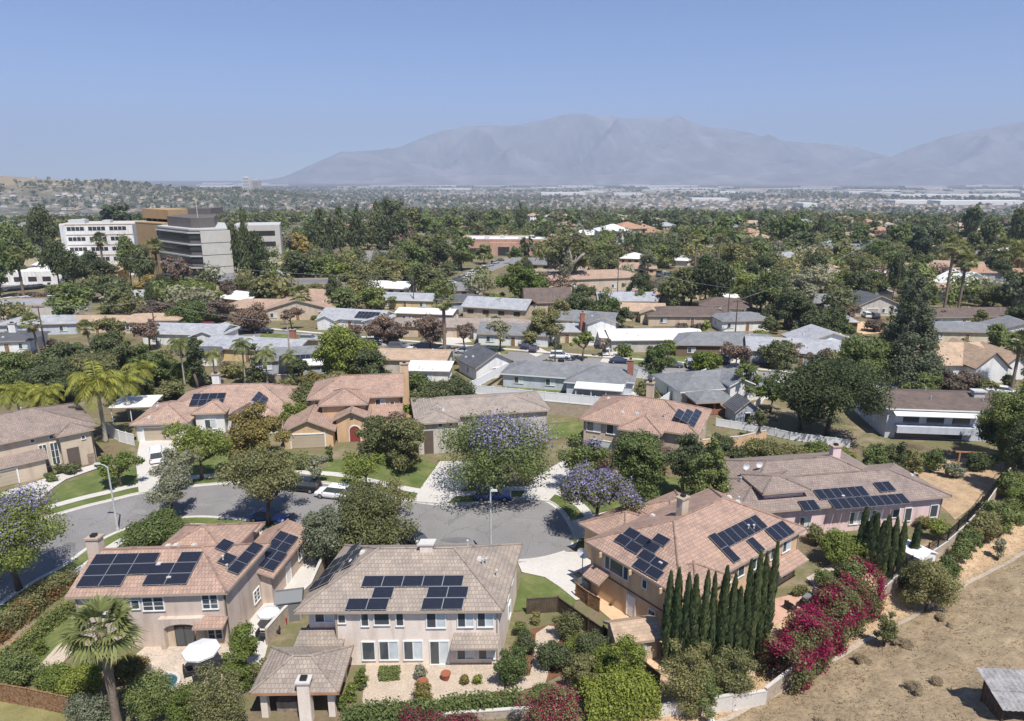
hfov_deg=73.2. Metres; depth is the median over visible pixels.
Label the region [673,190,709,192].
warehouse
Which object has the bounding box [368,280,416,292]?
house
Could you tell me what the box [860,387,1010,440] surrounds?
house
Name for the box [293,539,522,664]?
house
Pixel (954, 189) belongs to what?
warehouse
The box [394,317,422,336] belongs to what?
house
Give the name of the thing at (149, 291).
tree
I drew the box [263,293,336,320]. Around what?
house
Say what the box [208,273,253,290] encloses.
house
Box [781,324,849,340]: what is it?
house
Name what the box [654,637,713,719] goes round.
shrub
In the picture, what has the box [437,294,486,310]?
house
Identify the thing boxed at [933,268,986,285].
house
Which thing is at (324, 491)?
parked car
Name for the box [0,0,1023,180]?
sky
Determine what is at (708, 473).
tree
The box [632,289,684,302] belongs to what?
house
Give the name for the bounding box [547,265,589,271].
house
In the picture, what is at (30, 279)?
window
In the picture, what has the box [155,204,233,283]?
office block
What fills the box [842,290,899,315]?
house
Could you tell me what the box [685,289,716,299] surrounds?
house
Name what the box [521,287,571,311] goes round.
house
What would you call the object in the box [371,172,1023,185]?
hills
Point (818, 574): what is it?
shrub
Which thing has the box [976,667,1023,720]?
animal shelter
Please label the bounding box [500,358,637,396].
house
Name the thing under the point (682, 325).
bush
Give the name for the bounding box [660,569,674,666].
cypress tree
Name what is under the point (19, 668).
shrub
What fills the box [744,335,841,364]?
house
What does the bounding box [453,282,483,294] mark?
house
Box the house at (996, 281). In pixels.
[979,279,1005,287]
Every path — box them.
[0,600,69,652]
[1,294,53,297]
[42,643,71,665]
[505,625,560,691]
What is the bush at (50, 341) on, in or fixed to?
on the terrain at (858, 430)
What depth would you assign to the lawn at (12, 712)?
52.99 m
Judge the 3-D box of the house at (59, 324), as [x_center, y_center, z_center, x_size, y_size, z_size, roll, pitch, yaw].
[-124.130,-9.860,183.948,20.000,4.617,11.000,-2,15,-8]
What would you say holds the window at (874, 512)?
in the house at (836, 486)
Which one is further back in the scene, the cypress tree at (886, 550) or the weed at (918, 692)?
the cypress tree at (886, 550)
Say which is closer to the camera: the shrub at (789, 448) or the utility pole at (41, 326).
the shrub at (789, 448)
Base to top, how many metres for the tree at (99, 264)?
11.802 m
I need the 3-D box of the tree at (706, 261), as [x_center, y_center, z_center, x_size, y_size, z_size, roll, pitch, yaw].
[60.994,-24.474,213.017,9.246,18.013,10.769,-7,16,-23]
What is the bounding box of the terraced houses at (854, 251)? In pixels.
[822,243,862,259]
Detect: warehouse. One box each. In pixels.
[196,184,228,184]
[200,186,231,186]
[202,183,234,183]
[261,184,289,185]
[357,186,373,187]
[426,185,455,186]
[438,188,471,189]
[474,185,508,186]
[506,188,535,189]
[540,192,584,194]
[557,185,592,186]
[562,186,603,187]
[578,191,597,193]
[588,189,624,190]
[612,192,642,195]
[619,184,648,185]
[622,185,660,186]
[642,190,672,191]
[646,188,678,189]
[661,185,697,185]
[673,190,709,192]
[679,188,717,189]
[687,198,727,200]
[711,191,739,193]
[714,186,733,187]
[722,190,766,191]
[735,188,780,189]
[762,193,785,195]
[781,188,803,189]
[788,187,834,188]
[793,202,816,206]
[797,186,839,186]
[805,190,857,192]
[840,189,876,190]
[843,191,865,193]
[862,192,900,193]
[865,193,897,195]
[872,189,899,190]
[884,200,926,203]
[891,194,1019,196]
[898,186,946,187]
[906,192,960,193]
[914,191,968,193]
[916,188,951,189]
[927,200,1023,204]
[943,189,969,190]
[948,190,982,191]
[959,185,981,186]
[970,189,1019,190]
[982,185,1023,186]
[982,190,1002,191]
[985,193,1019,193]
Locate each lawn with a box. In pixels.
[0,518,273,613]
[0,701,73,720]
[30,619,70,663]
[47,466,137,503]
[48,475,584,543]
[178,449,317,479]
[260,333,321,342]
[274,330,918,384]
[323,456,436,492]
[476,341,509,353]
[502,386,672,400]
[514,573,575,610]
[548,420,582,439]
[572,540,583,548]
[577,475,688,514]
[621,353,650,364]
[672,356,691,367]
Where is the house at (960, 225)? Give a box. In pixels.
[945,223,963,231]
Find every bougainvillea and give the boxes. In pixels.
[396,704,446,720]
[444,710,481,720]
[514,682,582,720]
[755,553,888,694]
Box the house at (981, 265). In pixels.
[929,260,986,267]
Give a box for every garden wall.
[243,374,304,383]
[265,555,324,645]
[431,706,531,719]
[476,393,591,416]
[659,689,766,716]
[703,430,766,447]
[764,467,1010,702]
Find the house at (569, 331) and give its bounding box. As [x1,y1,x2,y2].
[549,323,583,342]
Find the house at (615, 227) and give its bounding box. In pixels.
[593,224,629,243]
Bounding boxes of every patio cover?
[107,395,162,424]
[574,381,624,394]
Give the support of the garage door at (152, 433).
in the house at (216, 403)
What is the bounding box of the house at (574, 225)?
[557,221,576,229]
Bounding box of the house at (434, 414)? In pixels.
[410,390,550,454]
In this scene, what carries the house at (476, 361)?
on the terrain at (858, 430)
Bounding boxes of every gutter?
[0,515,565,604]
[42,482,576,546]
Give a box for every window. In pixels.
[13,277,22,281]
[18,343,26,348]
[28,277,36,281]
[38,444,49,466]
[42,276,50,280]
[49,441,60,465]
[59,326,66,330]
[130,599,140,609]
[141,597,165,611]
[201,595,219,609]
[204,419,216,429]
[207,630,223,639]
[253,585,260,605]
[262,363,271,369]
[270,313,276,317]
[297,544,303,561]
[314,614,334,622]
[337,614,346,623]
[360,614,369,626]
[361,641,375,660]
[373,614,390,625]
[375,398,385,404]
[378,640,399,660]
[395,614,404,626]
[403,640,423,660]
[423,374,432,380]
[426,614,446,628]
[456,650,474,659]
[457,613,473,627]
[477,613,493,627]
[478,650,495,659]
[486,336,493,341]
[508,599,510,619]
[514,376,522,383]
[545,378,554,385]
[586,422,600,432]
[594,439,611,450]
[604,555,609,570]
[606,424,620,435]
[609,558,622,578]
[622,566,628,581]
[641,577,647,590]
[647,607,655,615]
[660,318,666,322]
[687,347,695,352]
[727,323,733,327]
[737,565,744,578]
[753,557,758,569]
[769,545,779,560]
[770,493,797,495]
[781,538,791,553]
[799,516,809,528]
[848,511,859,524]
[859,510,870,523]
[870,509,881,519]
[881,308,887,312]
[891,508,900,517]
[903,507,912,521]
[929,504,938,517]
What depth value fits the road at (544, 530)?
83.37 m
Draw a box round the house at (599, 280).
[534,269,636,290]
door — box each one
[0,467,20,486]
[3,344,9,352]
[142,426,177,440]
[174,625,195,645]
[222,310,236,316]
[245,352,249,361]
[278,603,299,620]
[285,560,291,584]
[290,433,325,448]
[349,425,361,441]
[429,640,449,664]
[511,337,514,345]
[565,334,569,342]
[625,593,635,616]
[634,313,637,320]
[690,318,694,324]
[743,412,750,422]
[745,323,749,330]
[797,355,803,364]
[867,308,878,312]
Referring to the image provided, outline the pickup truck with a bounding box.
[251,326,273,333]
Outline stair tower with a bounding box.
[135,208,187,277]
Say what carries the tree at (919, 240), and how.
on the terrain at (858, 430)
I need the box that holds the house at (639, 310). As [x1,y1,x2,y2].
[610,302,665,322]
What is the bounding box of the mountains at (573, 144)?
[239,114,890,183]
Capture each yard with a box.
[525,622,577,688]
[910,458,1004,518]
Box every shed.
[184,344,223,365]
[274,587,303,620]
[408,360,453,381]
[603,615,661,660]
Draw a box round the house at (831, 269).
[800,267,840,287]
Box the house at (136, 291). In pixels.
[98,289,161,305]
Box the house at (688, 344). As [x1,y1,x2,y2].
[672,330,772,356]
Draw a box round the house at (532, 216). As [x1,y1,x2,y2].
[528,213,538,220]
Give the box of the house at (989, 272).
[944,267,1022,278]
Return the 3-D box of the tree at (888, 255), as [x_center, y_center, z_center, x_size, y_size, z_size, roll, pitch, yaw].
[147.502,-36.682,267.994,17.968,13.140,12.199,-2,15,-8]
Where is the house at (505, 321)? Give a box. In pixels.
[473,317,530,338]
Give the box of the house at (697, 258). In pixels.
[693,253,732,267]
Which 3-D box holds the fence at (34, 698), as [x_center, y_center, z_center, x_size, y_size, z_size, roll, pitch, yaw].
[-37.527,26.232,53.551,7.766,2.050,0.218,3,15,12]
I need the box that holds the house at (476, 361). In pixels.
[456,344,514,379]
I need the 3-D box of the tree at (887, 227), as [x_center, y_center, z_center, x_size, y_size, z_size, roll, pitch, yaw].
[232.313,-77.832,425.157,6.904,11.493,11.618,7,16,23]
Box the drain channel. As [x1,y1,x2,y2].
[715,551,1023,720]
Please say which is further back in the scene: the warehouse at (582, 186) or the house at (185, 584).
the warehouse at (582, 186)
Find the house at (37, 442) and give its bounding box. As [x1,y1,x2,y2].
[0,402,96,487]
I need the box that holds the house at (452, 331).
[438,317,511,337]
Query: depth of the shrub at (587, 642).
58.16 m
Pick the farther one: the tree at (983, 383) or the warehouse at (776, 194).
the warehouse at (776, 194)
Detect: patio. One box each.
[136,644,229,685]
[236,556,325,665]
[362,663,503,704]
[598,596,664,670]
[772,588,820,625]
[806,560,845,591]
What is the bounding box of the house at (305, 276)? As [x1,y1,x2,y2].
[270,269,321,277]
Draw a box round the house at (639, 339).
[605,328,701,351]
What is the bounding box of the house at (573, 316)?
[555,309,618,328]
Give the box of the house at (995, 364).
[914,337,1023,382]
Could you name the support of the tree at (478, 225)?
on the terrain at (858, 430)
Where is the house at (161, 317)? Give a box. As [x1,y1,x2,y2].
[131,313,185,322]
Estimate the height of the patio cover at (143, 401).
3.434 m
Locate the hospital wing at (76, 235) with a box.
[59,219,137,274]
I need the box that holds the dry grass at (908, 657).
[602,519,1023,720]
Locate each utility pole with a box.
[31,306,45,348]
[145,300,157,344]
[280,322,293,374]
[550,334,560,361]
[726,288,732,311]
[733,300,742,331]
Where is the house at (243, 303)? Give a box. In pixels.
[222,298,284,317]
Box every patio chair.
[182,664,192,678]
[192,672,204,680]
[207,667,220,682]
[215,659,226,670]
[255,627,264,641]
[784,600,796,611]
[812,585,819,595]
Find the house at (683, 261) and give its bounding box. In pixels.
[663,255,691,265]
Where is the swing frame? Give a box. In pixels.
[955,451,986,464]
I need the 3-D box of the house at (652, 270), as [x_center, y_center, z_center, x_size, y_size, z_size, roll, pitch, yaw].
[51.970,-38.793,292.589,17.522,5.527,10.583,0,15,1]
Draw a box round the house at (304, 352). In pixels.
[250,345,320,373]
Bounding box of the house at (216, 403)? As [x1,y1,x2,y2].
[128,372,299,441]
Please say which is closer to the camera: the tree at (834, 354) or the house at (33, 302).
the tree at (834, 354)
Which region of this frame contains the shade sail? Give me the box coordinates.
[905,539,938,562]
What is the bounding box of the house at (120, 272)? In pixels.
[83,264,129,280]
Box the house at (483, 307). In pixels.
[460,296,537,319]
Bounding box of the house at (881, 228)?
[868,226,885,234]
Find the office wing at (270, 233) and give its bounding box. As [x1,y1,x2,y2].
[234,222,283,272]
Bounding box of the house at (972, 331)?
[919,320,1011,342]
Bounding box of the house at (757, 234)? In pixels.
[749,233,769,239]
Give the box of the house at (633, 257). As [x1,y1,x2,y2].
[618,252,640,261]
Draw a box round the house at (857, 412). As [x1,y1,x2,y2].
[855,384,880,414]
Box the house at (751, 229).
[735,228,759,233]
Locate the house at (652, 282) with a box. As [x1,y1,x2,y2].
[648,276,687,288]
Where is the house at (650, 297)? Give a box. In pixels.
[594,292,657,302]
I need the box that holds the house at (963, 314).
[910,307,1022,321]
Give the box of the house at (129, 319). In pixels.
[69,313,156,332]
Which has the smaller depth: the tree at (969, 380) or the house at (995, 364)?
the tree at (969, 380)
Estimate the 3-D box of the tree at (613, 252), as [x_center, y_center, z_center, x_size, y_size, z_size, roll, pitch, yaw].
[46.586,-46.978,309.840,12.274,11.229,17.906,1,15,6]
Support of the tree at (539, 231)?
on the terrain at (858, 430)
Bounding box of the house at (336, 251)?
[304,248,342,257]
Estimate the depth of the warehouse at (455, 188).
5650.01 m
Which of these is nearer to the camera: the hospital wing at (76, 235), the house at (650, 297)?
the house at (650, 297)
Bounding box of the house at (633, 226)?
[616,222,648,233]
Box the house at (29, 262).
[24,249,40,265]
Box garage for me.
[598,328,616,349]
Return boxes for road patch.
[63,542,74,546]
[132,509,145,513]
[188,503,211,505]
[441,537,470,542]
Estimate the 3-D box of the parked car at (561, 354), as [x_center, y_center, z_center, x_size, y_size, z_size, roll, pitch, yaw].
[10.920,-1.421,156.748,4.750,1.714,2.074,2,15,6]
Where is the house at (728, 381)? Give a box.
[651,367,767,403]
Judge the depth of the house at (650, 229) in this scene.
440.24 m
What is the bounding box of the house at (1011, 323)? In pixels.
[980,315,1023,339]
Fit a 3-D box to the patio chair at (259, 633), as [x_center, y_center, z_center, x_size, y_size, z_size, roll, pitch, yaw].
[-22.324,24.424,61.435,0.730,0.950,0.850,1,15,4]
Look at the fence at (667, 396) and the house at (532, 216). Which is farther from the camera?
the house at (532, 216)
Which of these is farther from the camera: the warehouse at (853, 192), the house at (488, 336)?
the warehouse at (853, 192)
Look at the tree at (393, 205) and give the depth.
506.67 m
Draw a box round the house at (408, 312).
[394,306,460,317]
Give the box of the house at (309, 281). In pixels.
[279,278,347,287]
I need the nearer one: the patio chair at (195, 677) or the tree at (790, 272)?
the patio chair at (195, 677)
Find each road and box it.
[0,321,1013,395]
[0,483,572,601]
[342,250,395,260]
[457,258,510,281]
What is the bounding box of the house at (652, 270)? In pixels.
[615,262,657,274]
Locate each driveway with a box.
[0,465,95,498]
[136,440,180,492]
[415,461,476,503]
[441,338,471,343]
[518,552,594,599]
[520,461,569,500]
[523,348,544,356]
[572,493,689,538]
[600,351,617,363]
[727,357,746,365]
[857,321,881,333]
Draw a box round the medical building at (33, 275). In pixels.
[0,253,86,284]
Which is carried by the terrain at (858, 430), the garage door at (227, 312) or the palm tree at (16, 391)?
the palm tree at (16, 391)
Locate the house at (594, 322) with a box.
[579,311,617,344]
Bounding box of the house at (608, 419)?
[578,380,712,465]
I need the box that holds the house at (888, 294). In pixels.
[848,289,897,299]
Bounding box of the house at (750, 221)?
[742,220,757,223]
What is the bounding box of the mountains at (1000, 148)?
[851,121,1023,173]
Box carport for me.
[303,358,328,375]
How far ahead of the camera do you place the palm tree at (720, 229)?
275.58 m
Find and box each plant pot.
[418,677,428,681]
[441,669,450,680]
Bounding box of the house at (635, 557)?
[578,486,808,638]
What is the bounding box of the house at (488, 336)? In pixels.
[476,322,549,346]
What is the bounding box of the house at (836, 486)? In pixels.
[712,443,951,534]
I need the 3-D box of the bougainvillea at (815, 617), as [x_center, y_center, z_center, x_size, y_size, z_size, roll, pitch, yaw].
[28.616,23.072,62.448,19.265,5.764,5.042,-13,20,-41]
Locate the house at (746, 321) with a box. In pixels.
[711,310,767,331]
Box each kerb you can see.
[0,517,566,606]
[36,481,578,547]
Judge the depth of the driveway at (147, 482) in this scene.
98.05 m
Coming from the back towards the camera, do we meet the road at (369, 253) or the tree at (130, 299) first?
the road at (369, 253)
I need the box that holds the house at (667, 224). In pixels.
[652,222,674,232]
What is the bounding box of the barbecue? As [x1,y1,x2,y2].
[799,592,813,607]
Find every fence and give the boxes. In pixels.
[0,683,68,712]
[105,423,134,445]
[471,363,506,384]
[471,385,637,404]
[526,596,604,641]
[575,582,600,611]
[602,625,660,687]
[636,368,706,379]
[660,391,671,399]
[716,418,850,447]
[754,370,790,406]
[878,460,1011,594]
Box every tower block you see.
[242,176,252,191]
[252,179,261,191]
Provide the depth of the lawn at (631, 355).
158.08 m
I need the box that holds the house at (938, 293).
[935,282,974,301]
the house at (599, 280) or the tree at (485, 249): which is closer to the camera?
the house at (599, 280)
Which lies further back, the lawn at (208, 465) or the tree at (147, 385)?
the tree at (147, 385)
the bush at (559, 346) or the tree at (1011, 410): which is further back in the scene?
the bush at (559, 346)
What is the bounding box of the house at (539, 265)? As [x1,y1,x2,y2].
[509,257,554,270]
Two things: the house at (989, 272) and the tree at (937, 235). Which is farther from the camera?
the tree at (937, 235)
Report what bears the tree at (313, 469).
on the terrain at (858, 430)
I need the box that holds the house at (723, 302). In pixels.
[699,297,748,311]
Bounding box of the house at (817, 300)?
[810,294,834,304]
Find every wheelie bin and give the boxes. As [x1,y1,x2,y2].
[573,572,582,584]
[583,578,590,590]
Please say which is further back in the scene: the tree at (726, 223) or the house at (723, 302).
the tree at (726, 223)
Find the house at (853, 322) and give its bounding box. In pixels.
[784,304,860,331]
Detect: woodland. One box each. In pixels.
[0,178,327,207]
[0,206,1019,268]
[0,220,1022,319]
[26,176,1023,216]
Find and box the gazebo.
[683,390,730,414]
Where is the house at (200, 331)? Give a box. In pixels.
[142,322,239,344]
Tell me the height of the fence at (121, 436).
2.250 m
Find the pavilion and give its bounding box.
[248,644,353,720]
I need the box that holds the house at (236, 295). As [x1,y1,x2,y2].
[218,290,268,303]
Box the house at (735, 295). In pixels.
[720,293,769,306]
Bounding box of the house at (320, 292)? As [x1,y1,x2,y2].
[281,289,330,298]
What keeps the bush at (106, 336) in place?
on the terrain at (858, 430)
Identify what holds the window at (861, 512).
in the house at (836, 486)
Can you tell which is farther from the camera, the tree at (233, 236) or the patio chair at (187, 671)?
the tree at (233, 236)
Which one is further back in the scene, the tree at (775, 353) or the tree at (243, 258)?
the tree at (243, 258)
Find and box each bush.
[43,288,55,294]
[45,338,57,345]
[96,305,113,313]
[99,331,125,337]
[119,338,130,344]
[147,389,155,394]
[152,349,173,359]
[170,383,185,396]
[198,375,211,383]
[219,362,245,376]
[220,361,230,365]
[233,368,265,381]
[276,377,294,384]
[348,324,362,332]
[452,355,458,363]
[553,343,561,349]
[585,286,597,293]
[613,343,633,355]
[675,323,688,327]
[753,329,770,334]
[845,333,865,339]
[864,319,885,330]
[931,295,940,303]
[1000,373,1016,386]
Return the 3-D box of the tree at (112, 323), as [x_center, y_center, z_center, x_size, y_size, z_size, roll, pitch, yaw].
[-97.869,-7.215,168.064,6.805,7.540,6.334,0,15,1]
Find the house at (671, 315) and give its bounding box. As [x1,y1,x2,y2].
[645,306,731,325]
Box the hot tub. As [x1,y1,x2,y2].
[159,671,180,693]
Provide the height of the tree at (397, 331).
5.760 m
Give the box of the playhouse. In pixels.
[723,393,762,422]
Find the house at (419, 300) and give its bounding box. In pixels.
[379,292,437,308]
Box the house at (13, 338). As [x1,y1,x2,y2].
[0,322,49,352]
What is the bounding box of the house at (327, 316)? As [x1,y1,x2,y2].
[315,307,395,331]
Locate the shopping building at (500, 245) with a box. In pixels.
[463,235,548,255]
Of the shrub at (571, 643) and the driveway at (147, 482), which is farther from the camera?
the driveway at (147, 482)
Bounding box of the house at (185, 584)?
[65,518,307,649]
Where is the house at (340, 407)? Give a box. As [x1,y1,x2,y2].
[281,361,409,448]
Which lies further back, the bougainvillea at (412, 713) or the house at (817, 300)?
the house at (817, 300)
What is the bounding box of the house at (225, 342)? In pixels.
[199,328,318,361]
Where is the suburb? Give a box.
[0,177,1019,217]
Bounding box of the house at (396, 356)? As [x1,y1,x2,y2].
[379,348,455,372]
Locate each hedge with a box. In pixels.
[0,345,126,360]
[0,566,79,644]
[0,599,75,670]
[338,685,525,720]
[377,665,400,681]
[575,665,664,720]
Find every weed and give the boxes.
[813,716,825,720]
[852,653,873,664]
[892,636,913,650]
[903,679,923,689]
[910,685,922,696]
[930,675,943,686]
[935,612,946,621]
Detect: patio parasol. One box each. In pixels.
[181,638,220,672]
[257,606,279,621]
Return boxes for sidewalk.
[14,523,307,617]
[47,470,592,516]
[191,322,984,388]
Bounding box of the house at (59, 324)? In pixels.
[0,314,78,334]
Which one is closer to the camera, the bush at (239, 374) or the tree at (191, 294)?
the bush at (239, 374)
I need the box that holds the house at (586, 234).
[567,230,593,237]
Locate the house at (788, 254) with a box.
[773,251,801,266]
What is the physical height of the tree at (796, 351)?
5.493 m
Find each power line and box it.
[152,300,279,321]
[212,266,348,275]
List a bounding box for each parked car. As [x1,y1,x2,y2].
[34,283,45,288]
[148,445,163,463]
[202,321,215,323]
[247,507,289,524]
[283,476,321,493]
[299,334,318,339]
[314,482,351,499]
[363,337,381,345]
[374,336,382,341]
[387,341,407,347]
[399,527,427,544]
[452,277,462,281]
[454,346,468,353]
[474,484,511,501]
[520,342,532,349]
[528,345,539,352]
[549,350,570,358]
[601,347,610,355]
[609,356,627,363]
[663,359,683,367]
[685,358,692,367]
[721,354,732,363]
[862,311,871,317]
[871,312,880,318]
[985,385,1014,393]
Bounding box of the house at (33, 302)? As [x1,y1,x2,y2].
[0,298,92,317]
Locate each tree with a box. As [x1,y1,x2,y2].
[0,220,15,259]
[0,225,40,269]
[0,238,21,297]
[0,350,35,385]
[0,380,36,409]
[0,476,73,591]
[7,245,25,295]
[8,304,25,316]
[13,364,77,405]
[19,311,43,353]
[23,203,58,247]
[24,383,65,407]
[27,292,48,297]
[30,340,90,367]
[34,355,85,399]
[36,237,64,284]
[42,281,96,314]
[45,593,148,720]
[46,354,60,360]
[54,240,65,281]
[54,249,87,282]
[61,350,119,398]
[64,360,125,442]
[74,319,95,347]
[80,249,98,265]
[80,273,133,295]
[82,258,119,278]
[86,215,94,220]
[86,329,135,360]
[90,231,109,258]
[91,316,126,332]
[94,450,144,486]
[97,202,137,220]
[101,276,131,297]
[101,371,154,397]
[107,369,145,420]
[114,234,135,287]
[116,291,146,314]
[116,506,194,546]
[117,342,154,366]
[121,359,157,394]
[125,244,156,278]
[129,318,159,349]
[132,274,156,289]
[135,301,175,312]
[137,350,170,385]
[138,213,145,220]
[138,358,206,384]
[142,463,192,510]
[143,237,164,273]
[144,279,155,304]
[146,447,201,489]
[151,273,171,287]
[153,379,183,400]
[156,420,232,479]
[161,256,192,282]
[161,280,180,302]
[164,299,218,322]
[167,336,192,385]
[178,278,224,298]
[181,288,206,301]
[183,336,204,387]
[201,348,222,371]
[204,300,237,321]
[211,443,312,525]
[218,277,236,294]
[226,400,295,460]
[227,221,239,272]
[227,301,270,331]
[229,338,253,381]
[231,275,253,290]
[236,207,259,277]
[244,343,269,382]
[245,230,269,275]
[247,278,274,298]
[253,343,276,382]
[262,283,298,295]
[279,250,320,277]
[279,306,305,327]
[279,349,297,374]
[279,402,307,420]
[282,234,296,249]
[282,236,294,247]
[283,358,312,385]
[288,232,311,253]
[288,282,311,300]
[288,378,314,403]
[296,254,343,277]
[297,370,325,382]
[299,504,353,565]
[301,223,315,246]
[302,454,330,478]
[305,282,325,288]
[309,322,384,374]
[312,370,350,385]
[313,207,328,246]
[320,263,358,278]
[322,217,337,247]
[323,239,336,264]
[324,273,341,295]
[327,205,350,249]
[327,286,361,308]
[331,478,420,553]
[337,262,388,281]
[339,450,387,489]
[346,278,370,293]
[348,203,367,247]
[348,286,396,309]
[348,346,391,373]
[353,414,389,461]
[362,313,404,341]
[363,222,375,249]
[366,476,416,518]
[368,200,382,247]
[373,207,396,249]
[373,256,390,266]
[375,258,411,281]
[377,416,426,471]
[378,196,404,219]
[379,408,405,435]
[382,215,409,246]
[384,323,408,340]
[393,207,423,232]
[397,242,426,278]
[403,312,447,347]
[403,402,412,419]
[409,263,447,292]
[409,371,430,395]
[409,379,452,417]
[411,233,436,259]
[416,214,437,233]
[421,238,462,272]
[425,277,453,294]
[432,286,456,348]
[433,232,447,241]
[437,213,462,235]
[437,404,563,498]
[443,373,476,395]
[449,235,476,269]
[455,322,474,345]
[461,211,483,225]
[468,220,487,234]
[474,243,493,263]
[480,266,489,290]
[484,318,511,350]
[485,210,502,224]
[490,293,510,299]
[491,215,516,233]
[494,263,525,295]
[506,245,523,257]
[511,268,549,291]
[515,201,525,228]
[515,256,532,265]
[521,330,537,343]
[522,258,532,270]
[526,306,564,336]
[530,228,544,236]
[532,237,557,271]
[543,219,554,238]
[543,232,597,276]
[546,242,574,274]
[547,297,572,314]
[555,434,609,471]
[556,460,646,515]
[563,291,597,310]
[568,247,590,272]
[569,330,594,360]
[572,284,595,296]
[592,255,619,269]
[592,291,621,311]
[594,239,610,258]
[597,338,608,356]
[600,338,611,348]
[606,244,627,260]
[606,428,669,499]
[613,306,635,327]
[622,272,656,292]
[630,238,650,246]
[633,232,642,253]
[634,381,661,397]
[635,289,645,297]
[638,343,675,374]
[639,250,659,273]
[641,243,670,265]
[657,277,687,305]
[658,238,680,267]
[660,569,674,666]
[663,339,676,357]
[664,432,704,492]
[666,266,703,305]
[669,566,683,663]
[672,236,692,253]
[676,226,693,238]
[679,571,692,663]
[683,436,732,495]
[684,573,702,668]
[688,225,712,254]
[689,350,723,370]
[690,229,703,271]
[693,252,722,298]
[695,322,707,329]
[697,569,710,662]
[698,246,732,264]
[698,259,736,296]
[698,432,747,458]
[700,320,711,331]
[705,571,717,662]
[709,216,736,236]
[714,226,726,259]
[714,564,730,660]
[716,242,760,267]
[719,341,754,367]
[724,571,738,671]
[726,285,744,294]
[731,585,744,661]
[733,271,757,288]
[734,363,763,392]
[738,266,776,311]
[741,558,754,666]
[745,240,780,265]
[745,255,776,274]
[746,408,768,430]
[747,549,763,665]
[748,275,795,317]
[754,373,786,411]
[754,551,769,662]
[757,338,799,367]
[758,315,782,333]
[758,352,897,436]
[760,286,819,329]
[761,540,779,650]
[764,213,810,238]
[768,239,788,252]
[772,265,795,277]
[781,232,819,249]
[783,366,827,430]
[786,272,818,300]
[788,347,800,356]
[789,263,835,287]
[793,342,807,348]
[800,250,829,283]
[800,308,830,327]
[803,352,820,361]
[812,300,849,331]
[815,301,827,310]
[817,214,826,234]
[818,347,836,363]
[824,268,852,288]
[828,339,847,367]
[836,270,878,293]
[836,323,861,334]
[838,334,896,382]
[839,303,862,316]
[847,254,864,269]
[848,229,875,239]
[853,225,863,230]
[855,239,895,253]
[855,251,878,268]
[856,506,869,557]
[861,514,875,562]
[866,511,880,566]
[868,270,889,291]
[873,520,887,570]
[874,249,882,257]
[874,249,908,268]
[877,305,896,344]
[879,247,903,258]
[880,515,892,575]
[883,275,950,384]
[884,225,890,233]
[886,221,914,244]
[887,251,908,299]
[887,262,927,339]
[887,516,899,576]
[894,518,907,573]
[897,370,942,389]
[901,229,934,257]
[907,253,934,280]
[909,520,922,549]
[912,280,939,295]
[925,226,948,258]
[935,369,968,390]
[939,234,967,307]
[953,250,980,306]
[954,286,972,306]
[958,370,984,390]
[961,203,983,233]
[962,231,988,260]
[968,309,989,321]
[969,377,1000,390]
[971,283,1004,306]
[972,405,1008,458]
[974,378,1023,470]
[978,215,1001,245]
[986,323,1013,346]
[988,235,1018,259]
[990,258,1013,277]
[991,269,1023,306]
[997,420,1023,475]
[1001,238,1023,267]
[1003,279,1023,305]
[1003,328,1023,388]
[1004,302,1023,319]
[1004,338,1023,356]
[1006,202,1023,240]
[1016,222,1023,267]
[1020,358,1023,375]
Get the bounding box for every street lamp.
[93,462,119,530]
[490,487,496,543]
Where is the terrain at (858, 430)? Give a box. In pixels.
[0,176,1023,720]
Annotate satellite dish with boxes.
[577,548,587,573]
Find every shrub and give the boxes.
[0,648,48,686]
[30,660,71,693]
[31,638,47,655]
[43,471,58,481]
[52,461,81,474]
[55,659,104,698]
[60,690,110,720]
[112,653,152,682]
[117,666,175,720]
[162,678,216,720]
[183,658,249,720]
[219,650,254,691]
[225,619,259,665]
[250,657,266,681]
[325,445,333,461]
[336,694,347,711]
[344,681,357,701]
[353,667,369,690]
[410,680,433,700]
[413,662,428,678]
[459,674,469,685]
[471,674,482,684]
[490,689,509,706]
[493,644,531,685]
[512,621,528,633]
[513,629,539,652]
[525,682,555,700]
[529,611,540,624]
[533,638,573,671]
[552,609,584,640]
[562,652,600,687]
[563,632,581,653]
[573,627,611,654]
[590,650,609,677]
[593,632,649,689]
[595,447,614,471]
[654,440,672,467]
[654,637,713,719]
[683,668,723,719]
[709,644,760,705]
[738,437,785,456]
[778,441,807,454]
[792,584,808,595]
[800,439,829,452]
[805,523,824,545]
[811,569,836,587]
[817,527,868,564]
[829,446,857,458]
[834,562,844,575]
[839,558,871,592]
[859,442,890,464]
[871,611,900,646]
[885,441,911,469]
[897,560,923,589]
[898,557,965,612]
[903,448,924,474]
[914,515,931,527]
[920,446,946,471]
[927,517,952,538]
[934,553,963,579]
[942,461,967,477]
[947,537,972,562]
[957,529,983,553]
[963,450,998,470]
[964,509,1003,544]
[977,498,1023,535]
[991,469,1023,494]
[991,538,1006,559]
[1005,481,1023,512]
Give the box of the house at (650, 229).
[645,228,660,238]
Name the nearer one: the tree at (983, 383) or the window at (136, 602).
the window at (136, 602)
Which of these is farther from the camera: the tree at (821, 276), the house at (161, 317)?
the tree at (821, 276)

